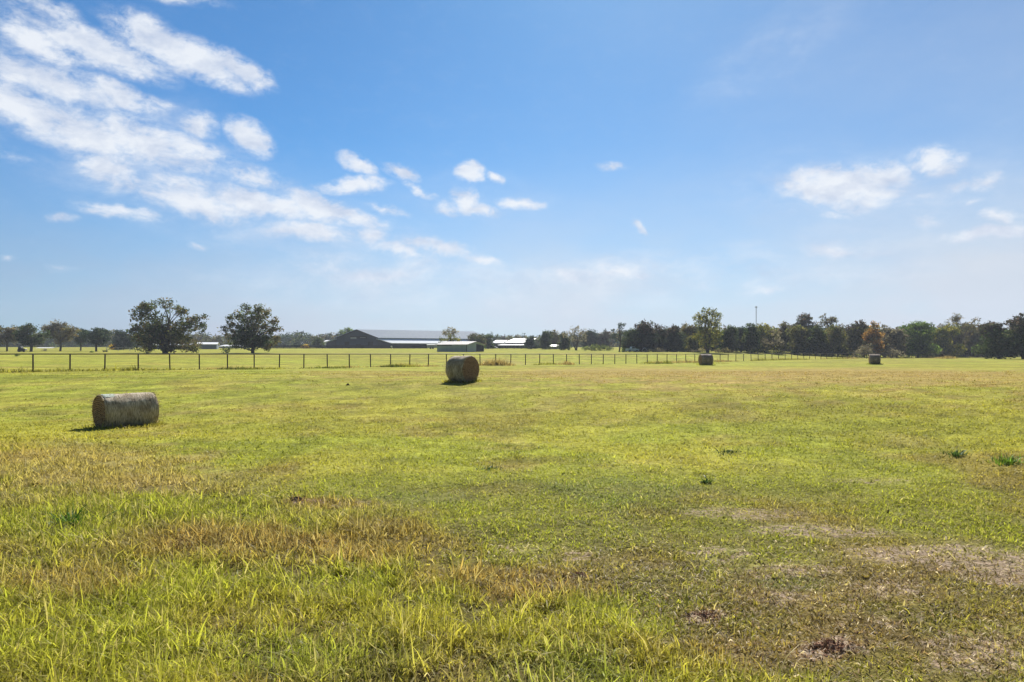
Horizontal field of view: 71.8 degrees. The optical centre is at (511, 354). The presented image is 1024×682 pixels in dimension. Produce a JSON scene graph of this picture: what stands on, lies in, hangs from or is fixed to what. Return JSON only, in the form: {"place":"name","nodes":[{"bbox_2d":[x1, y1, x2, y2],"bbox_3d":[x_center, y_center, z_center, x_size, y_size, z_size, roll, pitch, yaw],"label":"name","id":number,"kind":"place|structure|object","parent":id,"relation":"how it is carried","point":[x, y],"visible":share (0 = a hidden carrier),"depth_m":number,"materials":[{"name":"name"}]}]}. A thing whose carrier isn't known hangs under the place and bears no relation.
{"place":"outdoors","nodes":[
{"label":"outdoors","id":0,"kind":"place"},
{"bbox_2d":[17,347,26,351],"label":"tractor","id":1,"kind":"object","parent":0,"point":[19,349],"visible":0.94,"depth_m":185.46,"materials":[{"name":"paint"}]},
{"bbox_2d":[0,354,977,372],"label":"tall grass","id":2,"kind":"structure","parent":0,"point":[489,362],"depth_m":80.88,"materials":[{"name":"green plant"}]},
{"bbox_2d":[0,347,1023,681],"bbox_3d":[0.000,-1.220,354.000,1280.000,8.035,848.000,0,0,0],"label":"ground","id":3,"kind":"structure","parent":0,"point":[296,361],"depth_m":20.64,"materials":[{"name":"green plant"}]},
{"bbox_2d":[0,325,21,350],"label":"tree","id":4,"kind":"object","parent":3,"relation":"on","point":[6,336],"visible":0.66,"depth_m":204.41,"materials":[{"name":"green plant"}]},
{"bbox_2d":[11,322,51,351],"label":"tree","id":5,"kind":"object","parent":3,"relation":"on","point":[29,339],"visible":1,"depth_m":194.43,"materials":[{"name":"green plant"}]},
{"bbox_2d":[39,319,81,350],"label":"tree","id":6,"kind":"object","parent":3,"relation":"on","point":[65,332],"visible":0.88,"depth_m":204.80,"materials":[{"name":"green plant"}]},
{"bbox_2d":[72,328,89,350],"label":"tree","id":7,"kind":"object","parent":3,"relation":"on","point":[80,340],"visible":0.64,"depth_m":214.45,"materials":[{"name":"green plant"}]},
{"bbox_2d":[43,501,128,526],"bbox_3d":[-6.783,2.589,11.137,1.336,0.507,0.848,0,0,0],"label":"weed tuft","id":8,"kind":"object","parent":3,"relation":"on","point":[68,518],"visible":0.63,"depth_m":11.15,"materials":[{"name":"green plant"}]},
{"bbox_2d":[78,326,113,350],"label":"tree","id":9,"kind":"object","parent":3,"relation":"on","point":[100,335],"visible":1,"depth_m":199.28,"materials":[{"name":"green plant"}]},
{"bbox_2d":[106,347,141,349],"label":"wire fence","id":10,"kind":"object","parent":3,"relation":"on","point":[121,347],"visible":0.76,"depth_m":204.88,"materials":[{"name":"grey metal"}]},
{"bbox_2d":[109,329,139,349],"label":"tree","id":11,"kind":"object","parent":3,"relation":"on","point":[121,336],"visible":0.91,"depth_m":238.16,"materials":[{"name":"green plant"}]},
{"bbox_2d":[88,390,162,427],"bbox_3d":[-14.642,2.133,26.816,1.610,1.605,2.290,0,0,40],"label":"hay bale","id":12,"kind":"object","parent":3,"relation":"on","point":[126,409],"visible":0.94,"depth_m":26.32},
{"bbox_2d":[125,297,208,352],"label":"tree","id":13,"kind":"object","parent":3,"relation":"on","point":[156,330],"visible":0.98,"depth_m":149.25,"materials":[{"name":"green plant"}]},
{"bbox_2d":[197,342,219,348],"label":"barn","id":14,"kind":"structure","parent":3,"relation":"on","point":[209,345],"depth_m":262.63,"materials":[{"name":"white metal"}]},
{"bbox_2d":[216,302,283,352],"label":"tree","id":15,"kind":"object","parent":3,"relation":"on","point":[246,336],"visible":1,"depth_m":152.70,"materials":[{"name":"green plant"}]},
{"bbox_2d":[284,496,304,501],"bbox_3d":[-4.012,2.677,13.061,0.518,0.102,0.554,0,0,-24],"label":"dirt mound","id":16,"kind":"object","parent":3,"relation":"on","point":[295,498],"visible":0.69,"depth_m":12.99,"materials":[{"name":"brown soil"}]},
{"bbox_2d":[312,337,323,344],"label":"tree","id":17,"kind":"object","parent":3,"relation":"on","point":[318,341],"visible":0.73,"depth_m":298.98,"materials":[{"name":"green plant"}]},
{"bbox_2d":[0,328,680,346],"bbox_3d":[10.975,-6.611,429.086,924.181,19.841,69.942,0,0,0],"label":"woods","id":18,"kind":"object","parent":3,"relation":"on","point":[298,338],"visible":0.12,"depth_m":417.63,"materials":[{"name":"green plant"}]},
{"bbox_2d":[337,327,352,335],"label":"tree","id":19,"kind":"object","parent":3,"relation":"on","point":[341,332],"visible":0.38,"depth_m":344.26,"materials":[{"name":"green plant"}]},
{"bbox_2d":[268,345,426,348],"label":"board fence","id":20,"kind":"object","parent":3,"relation":"on","point":[349,346],"visible":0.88,"depth_m":281.88,"materials":[{"name":"brown wood"}]},
{"bbox_2d":[324,329,482,347],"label":"barn","id":21,"kind":"structure","parent":3,"relation":"on","point":[384,337],"depth_m":303.51,"materials":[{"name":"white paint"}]},
{"bbox_2d":[427,344,436,348],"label":"stock trailer","id":22,"kind":"object","parent":3,"relation":"on","point":[432,346],"visible":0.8,"depth_m":267.18,"materials":[{"name":"grey metal"}]},
{"bbox_2d":[438,327,459,342],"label":"tree","id":23,"kind":"object","parent":3,"relation":"on","point":[453,331],"visible":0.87,"depth_m":224.96,"materials":[{"name":"green plant"}]},
{"bbox_2d":[435,341,484,351],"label":"shed","id":24,"kind":"structure","parent":3,"relation":"on","point":[460,346],"depth_m":192.25,"materials":[{"name":"metal"}]},
{"bbox_2d":[444,355,479,381],"bbox_3d":[-2.794,0.848,40.212,1.659,1.821,1.843,0,0,38],"label":"hay bale","id":25,"kind":"object","parent":3,"relation":"on","point":[462,368],"visible":0.94,"depth_m":39.72},
{"bbox_2d":[468,333,486,346],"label":"tree","id":26,"kind":"object","parent":3,"relation":"on","point":[474,337],"visible":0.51,"depth_m":260.57,"materials":[{"name":"green plant"}]},
{"bbox_2d":[0,353,968,370],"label":"pipe fence","id":27,"kind":"object","parent":3,"relation":"on","point":[69,354],"visible":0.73,"depth_m":71.11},
{"bbox_2d":[481,334,495,348],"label":"tree","id":28,"kind":"object","parent":3,"relation":"on","point":[490,344],"visible":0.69,"depth_m":268.80,"materials":[{"name":"green plant"}]},
{"bbox_2d":[474,463,508,469],"bbox_3d":[-0.614,2.641,16.719,1.016,0.220,0.671,0,0,7],"label":"weed tuft","id":29,"kind":"object","parent":3,"relation":"on","point":[489,468],"visible":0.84,"depth_m":16.72,"materials":[{"name":"green plant"}]},
{"bbox_2d":[493,340,507,347],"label":"barn","id":30,"kind":"structure","parent":3,"relation":"on","point":[497,342],"depth_m":323.39,"materials":[{"name":"white metal"}]},
{"bbox_2d":[485,346,535,348],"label":"board fence","id":31,"kind":"object","parent":3,"relation":"on","point":[510,346],"visible":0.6,"depth_m":271.88,"materials":[{"name":"wood"}]},
{"bbox_2d":[499,338,540,347],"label":"barn","id":32,"kind":"structure","parent":3,"relation":"on","point":[516,342],"depth_m":294.00,"materials":[{"name":"white metal"}]},
{"bbox_2d":[523,335,539,348],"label":"tree","id":33,"kind":"object","parent":3,"relation":"on","point":[530,342],"visible":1,"depth_m":266.84,"materials":[{"name":"green plant"}]},
{"bbox_2d":[539,330,553,348],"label":"tree","id":34,"kind":"object","parent":3,"relation":"on","point":[544,340],"visible":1,"depth_m":256.92,"materials":[{"name":"green plant"}]},
{"bbox_2d":[550,328,560,344],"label":"tree","id":35,"kind":"object","parent":3,"relation":"on","point":[555,340],"visible":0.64,"depth_m":278.47,"materials":[{"name":"green plant"}]},
{"bbox_2d":[556,331,571,349],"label":"tree","id":36,"kind":"object","parent":3,"relation":"on","point":[564,343],"visible":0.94,"depth_m":234.06,"materials":[{"name":"green plant"}]},
{"bbox_2d":[561,326,587,349],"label":"tree","id":37,"kind":"object","parent":3,"relation":"on","point":[577,337],"visible":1,"depth_m":227.17,"materials":[{"name":"green plant"}]},
{"bbox_2d":[562,571,605,578],"bbox_3d":[0.852,2.672,8.566,0.561,0.086,0.541,0,0,-9],"label":"dirt mound","id":38,"kind":"object","parent":3,"relation":"on","point":[577,572],"visible":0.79,"depth_m":8.52,"materials":[{"name":"brown soil"}]},
{"bbox_2d":[580,329,599,347],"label":"tree","id":39,"kind":"object","parent":3,"relation":"on","point":[593,335],"visible":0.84,"depth_m":297.95,"materials":[{"name":"green plant"}]},
{"bbox_2d":[581,344,612,350],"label":"hedge","id":40,"kind":"object","parent":3,"relation":"on","point":[600,348],"visible":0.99,"depth_m":214.10,"materials":[{"name":"green plant"}]},
{"bbox_2d":[596,331,614,346],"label":"tree","id":41,"kind":"object","parent":3,"relation":"on","point":[603,338],"visible":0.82,"depth_m":298.19,"materials":[{"name":"green plant"}]},
{"bbox_2d":[608,322,629,351],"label":"tree","id":42,"kind":"object","parent":3,"relation":"on","point":[620,325],"visible":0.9,"depth_m":195.87,"materials":[{"name":"green plant"}]},
{"bbox_2d":[625,347,638,351],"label":"pickup truck","id":43,"kind":"object","parent":3,"relation":"on","point":[630,349],"visible":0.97,"depth_m":185.30,"materials":[{"name":"paint"}]},
{"bbox_2d":[620,328,648,351],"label":"tree","id":44,"kind":"object","parent":3,"relation":"on","point":[629,341],"visible":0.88,"depth_m":190.53,"materials":[{"name":"green plant"}]},
{"bbox_2d":[634,318,663,351],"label":"tree","id":45,"kind":"object","parent":3,"relation":"on","point":[646,331],"visible":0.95,"depth_m":190.06,"materials":[{"name":"green plant"}]},
{"bbox_2d":[642,347,664,351],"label":"shrub","id":46,"kind":"object","parent":3,"relation":"on","point":[651,350],"visible":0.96,"depth_m":185.82,"materials":[{"name":"green plant"}]},
{"bbox_2d":[653,325,667,351],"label":"tree","id":47,"kind":"object","parent":3,"relation":"on","point":[660,333],"visible":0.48,"depth_m":193.81,"materials":[{"name":"green plant"}]},
{"bbox_2d":[661,323,685,351],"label":"tree","id":48,"kind":"object","parent":3,"relation":"on","point":[675,338],"visible":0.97,"depth_m":188.52,"materials":[{"name":"green plant"}]},
{"bbox_2d":[664,348,690,351],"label":"shrub","id":49,"kind":"object","parent":3,"relation":"on","point":[681,350],"visible":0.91,"depth_m":184.50,"materials":[{"name":"green plant"}]},
{"bbox_2d":[680,323,697,346],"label":"tree","id":50,"kind":"object","parent":3,"relation":"on","point":[687,330],"visible":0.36,"depth_m":198.55,"materials":[{"name":"green plant"}]},
{"bbox_2d":[683,333,702,351],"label":"tree","id":51,"kind":"object","parent":3,"relation":"on","point":[693,344],"visible":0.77,"depth_m":185.64,"materials":[{"name":"green plant"}]},
{"bbox_2d":[689,348,705,351],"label":"shrub","id":52,"kind":"object","parent":3,"relation":"on","point":[698,350],"visible":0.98,"depth_m":180.78,"materials":[{"name":"green plant"}]},
{"bbox_2d":[684,609,721,626],"bbox_3d":[1.952,2.666,7.167,0.466,0.089,0.419,0,0,-13],"label":"dirt mound","id":53,"kind":"object","parent":3,"relation":"on","point":[706,614],"visible":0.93,"depth_m":7.18,"materials":[{"name":"brown soil"}]},
{"bbox_2d":[697,354,712,364],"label":"hay bale","id":54,"kind":"object","parent":3,"relation":"on","point":[705,359],"visible":0.88,"depth_m":92.38},
{"bbox_2d":[699,475,712,483],"bbox_3d":[4.005,2.624,14.789,0.372,0.169,0.438,0,0,-28],"label":"weed tuft","id":55,"kind":"object","parent":3,"relation":"on","point":[706,481],"visible":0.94,"depth_m":14.71,"materials":[{"name":"green plant"}]},
{"bbox_2d":[691,307,722,352],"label":"tree","id":56,"kind":"object","parent":3,"relation":"on","point":[704,331],"visible":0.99,"depth_m":179.66,"materials":[{"name":"green plant"}]},
{"bbox_2d":[700,324,723,350],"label":"tree","id":57,"kind":"object","parent":3,"relation":"on","point":[711,338],"visible":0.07,"depth_m":210.10,"materials":[{"name":"green plant"}]},
{"bbox_2d":[710,331,725,350],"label":"tree","id":58,"kind":"object","parent":3,"relation":"on","point":[716,346],"visible":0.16,"depth_m":206.56,"materials":[{"name":"green plant"}]},
{"bbox_2d":[713,347,736,352],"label":"shrub","id":59,"kind":"object","parent":3,"relation":"on","point":[724,350],"visible":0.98,"depth_m":181.71,"materials":[{"name":"green plant"}]},
{"bbox_2d":[710,447,741,454],"bbox_3d":[5.908,2.638,19.368,1.023,0.162,0.901,0,0,0],"label":"weed tuft","id":60,"kind":"object","parent":3,"relation":"on","point":[728,451],"visible":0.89,"depth_m":19.29,"materials":[{"name":"green plant"}]},
{"bbox_2d":[717,325,740,351],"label":"tree","id":61,"kind":"object","parent":3,"relation":"on","point":[728,338],"visible":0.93,"depth_m":188.85,"materials":[{"name":"green plant"}]},
{"bbox_2d":[736,326,746,351],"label":"tree","id":62,"kind":"object","parent":3,"relation":"on","point":[740,335],"visible":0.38,"depth_m":193.17,"materials":[{"name":"green plant"}]},
{"bbox_2d":[740,323,761,352],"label":"tree","id":63,"kind":"object","parent":3,"relation":"on","point":[752,334],"visible":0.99,"depth_m":187.13,"materials":[{"name":"green plant"}]},
{"bbox_2d":[748,347,761,353],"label":"shrub","id":64,"kind":"object","parent":3,"relation":"on","point":[753,351],"visible":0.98,"depth_m":182.90,"materials":[{"name":"green plant"}]},
{"bbox_2d":[752,323,777,350],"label":"tree","id":65,"kind":"object","parent":3,"relation":"on","point":[767,329],"visible":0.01,"depth_m":209.77,"materials":[{"name":"green plant"}]},
{"bbox_2d":[757,322,775,351],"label":"tree","id":66,"kind":"object","parent":3,"relation":"on","point":[762,329],"visible":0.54,"depth_m":194.70,"materials":[{"name":"green plant"}]},
{"bbox_2d":[761,330,785,350],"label":"tree","id":67,"kind":"object","parent":3,"relation":"on","point":[776,341],"visible":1,"depth_m":185.94,"materials":[{"name":"green plant"}]},
{"bbox_2d":[770,348,783,354],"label":"shrub","id":68,"kind":"object","parent":3,"relation":"on","point":[776,351],"visible":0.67,"depth_m":180.48,"materials":[{"name":"green plant"}]},
{"bbox_2d":[772,321,792,352],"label":"tree","id":69,"kind":"object","parent":3,"relation":"on","point":[783,335],"visible":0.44,"depth_m":198.39,"materials":[{"name":"green plant"}]},
{"bbox_2d":[781,324,811,352],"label":"tree","id":70,"kind":"object","parent":3,"relation":"on","point":[797,335],"visible":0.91,"depth_m":190.62,"materials":[{"name":"green plant"}]},
{"bbox_2d":[790,348,813,354],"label":"shrub","id":71,"kind":"object","parent":3,"relation":"on","point":[802,351],"visible":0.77,"depth_m":186.56,"materials":[{"name":"green plant"}]},
{"bbox_2d":[790,312,818,327],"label":"tree","id":72,"kind":"object","parent":3,"relation":"on","point":[805,319],"visible":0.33,"depth_m":212.96,"materials":[{"name":"green plant"}]},
{"bbox_2d":[801,324,829,354],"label":"tree","id":73,"kind":"object","parent":3,"relation":"on","point":[814,334],"visible":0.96,"depth_m":188.66,"materials":[{"name":"green plant"}]},
{"bbox_2d":[817,313,842,329],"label":"tree","id":74,"kind":"object","parent":3,"relation":"on","point":[830,321],"visible":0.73,"depth_m":215.50,"materials":[{"name":"green plant"}]},
{"bbox_2d":[818,348,852,355],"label":"shrub","id":75,"kind":"object","parent":3,"relation":"on","point":[831,351],"visible":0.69,"depth_m":186.86,"materials":[{"name":"green plant"}]},
{"bbox_2d":[825,323,849,355],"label":"tree","id":76,"kind":"object","parent":3,"relation":"on","point":[835,334],"visible":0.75,"depth_m":189.81,"materials":[{"name":"green plant"}]},
{"bbox_2d":[790,631,887,665],"bbox_3d":[2.940,2.664,6.508,0.861,0.106,0.634,0,0,-21],"label":"dirt mound","id":77,"kind":"object","parent":3,"relation":"on","point":[832,644],"visible":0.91,"depth_m":6.43,"materials":[{"name":"brown soil"}]},
{"bbox_2d":[842,319,867,354],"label":"tree","id":78,"kind":"object","parent":3,"relation":"on","point":[854,333],"visible":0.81,"depth_m":194.46,"materials":[{"name":"green plant"}]},
{"bbox_2d":[851,343,874,357],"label":"shrub","id":79,"kind":"object","parent":3,"relation":"on","point":[862,349],"visible":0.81,"depth_m":181.08,"materials":[{"name":"green plant"}]},
{"bbox_2d":[862,321,885,356],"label":"tree","id":80,"kind":"object","parent":3,"relation":"on","point":[873,335],"visible":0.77,"depth_m":186.76,"materials":[{"name":"brown plant"}]},
{"bbox_2d":[868,354,880,363],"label":"hay bale","id":81,"kind":"object","parent":3,"relation":"on","point":[874,358],"visible":0.94,"depth_m":99.42},
{"bbox_2d":[879,326,893,351],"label":"tree","id":82,"kind":"object","parent":3,"relation":"on","point":[885,334],"visible":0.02,"depth_m":237.59,"materials":[{"name":"green plant"}]},
{"bbox_2d":[880,324,893,357],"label":"tree","id":83,"kind":"object","parent":3,"relation":"on","point":[885,340],"visible":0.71,"depth_m":191.26,"materials":[{"name":"green plant"}]},
{"bbox_2d":[875,346,905,357],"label":"shrub","id":84,"kind":"object","parent":3,"relation":"on","point":[893,351],"visible":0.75,"depth_m":180.49,"materials":[{"name":"green plant"}]},
{"bbox_2d":[881,327,910,357],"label":"tree","id":85,"kind":"object","parent":3,"relation":"on","point":[897,335],"visible":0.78,"depth_m":189.01,"materials":[{"name":"green plant"}]},
{"bbox_2d":[895,319,944,357],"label":"tree","id":86,"kind":"object","parent":3,"relation":"on","point":[921,338],"visible":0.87,"depth_m":192.83,"materials":[{"name":"green plant"}]},
{"bbox_2d":[928,350,953,356],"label":"shrub","id":87,"kind":"object","parent":3,"relation":"on","point":[939,355],"visible":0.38,"depth_m":202.60,"materials":[{"name":"green plant"}]},
{"bbox_2d":[929,324,967,356],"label":"tree","id":88,"kind":"object","parent":3,"relation":"on","point":[955,344],"visible":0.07,"depth_m":220.30,"materials":[{"name":"green plant"}]},
{"bbox_2d":[930,323,967,356],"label":"tree","id":89,"kind":"object","parent":3,"relation":"on","point":[942,339],"visible":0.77,"depth_m":207.61,"materials":[{"name":"green plant"}]},
{"bbox_2d":[938,448,971,457],"bbox_3d":[11.466,2.511,18.463,1.091,0.318,0.953,0,0,0],"label":"weed tuft","id":90,"kind":"object","parent":3,"relation":"on","point":[955,454],"visible":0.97,"depth_m":18.34,"materials":[{"name":"green plant"}]},
{"bbox_2d":[938,313,979,355],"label":"tree","id":91,"kind":"object","parent":3,"relation":"on","point":[956,319],"visible":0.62,"depth_m":217.55,"materials":[{"name":"green plant"}]},
{"bbox_2d":[960,321,986,356],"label":"tree","id":92,"kind":"object","parent":3,"relation":"on","point":[975,337],"visible":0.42,"depth_m":223.19,"materials":[{"name":"green plant"}]},
{"bbox_2d":[961,350,986,356],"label":"shrub","id":93,"kind":"object","parent":3,"relation":"on","point":[973,354],"visible":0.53,"depth_m":222.55,"materials":[{"name":"green plant"}]},
{"bbox_2d":[971,320,1018,358],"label":"tree","id":94,"kind":"object","parent":3,"relation":"on","point":[992,331],"visible":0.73,"depth_m":154.75,"materials":[{"name":"green plant"}]},
{"bbox_2d":[980,454,1023,465],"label":"weed tuft","id":95,"kind":"object","parent":3,"relation":"on","point":[1009,460],"visible":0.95,"depth_m":17.18,"materials":[{"name":"green plant"}]},
{"bbox_2d":[997,313,1023,358],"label":"tree","id":96,"kind":"object","parent":3,"relation":"on","point":[1013,341],"visible":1,"depth_m":149.56,"materials":[{"name":"green plant"}]},
{"bbox_2d":[0,0,1023,346],"label":"sky","id":97,"kind":"structure","parent":0,"point":[500,167],"materials":[{"name":"blue"}]}
]}

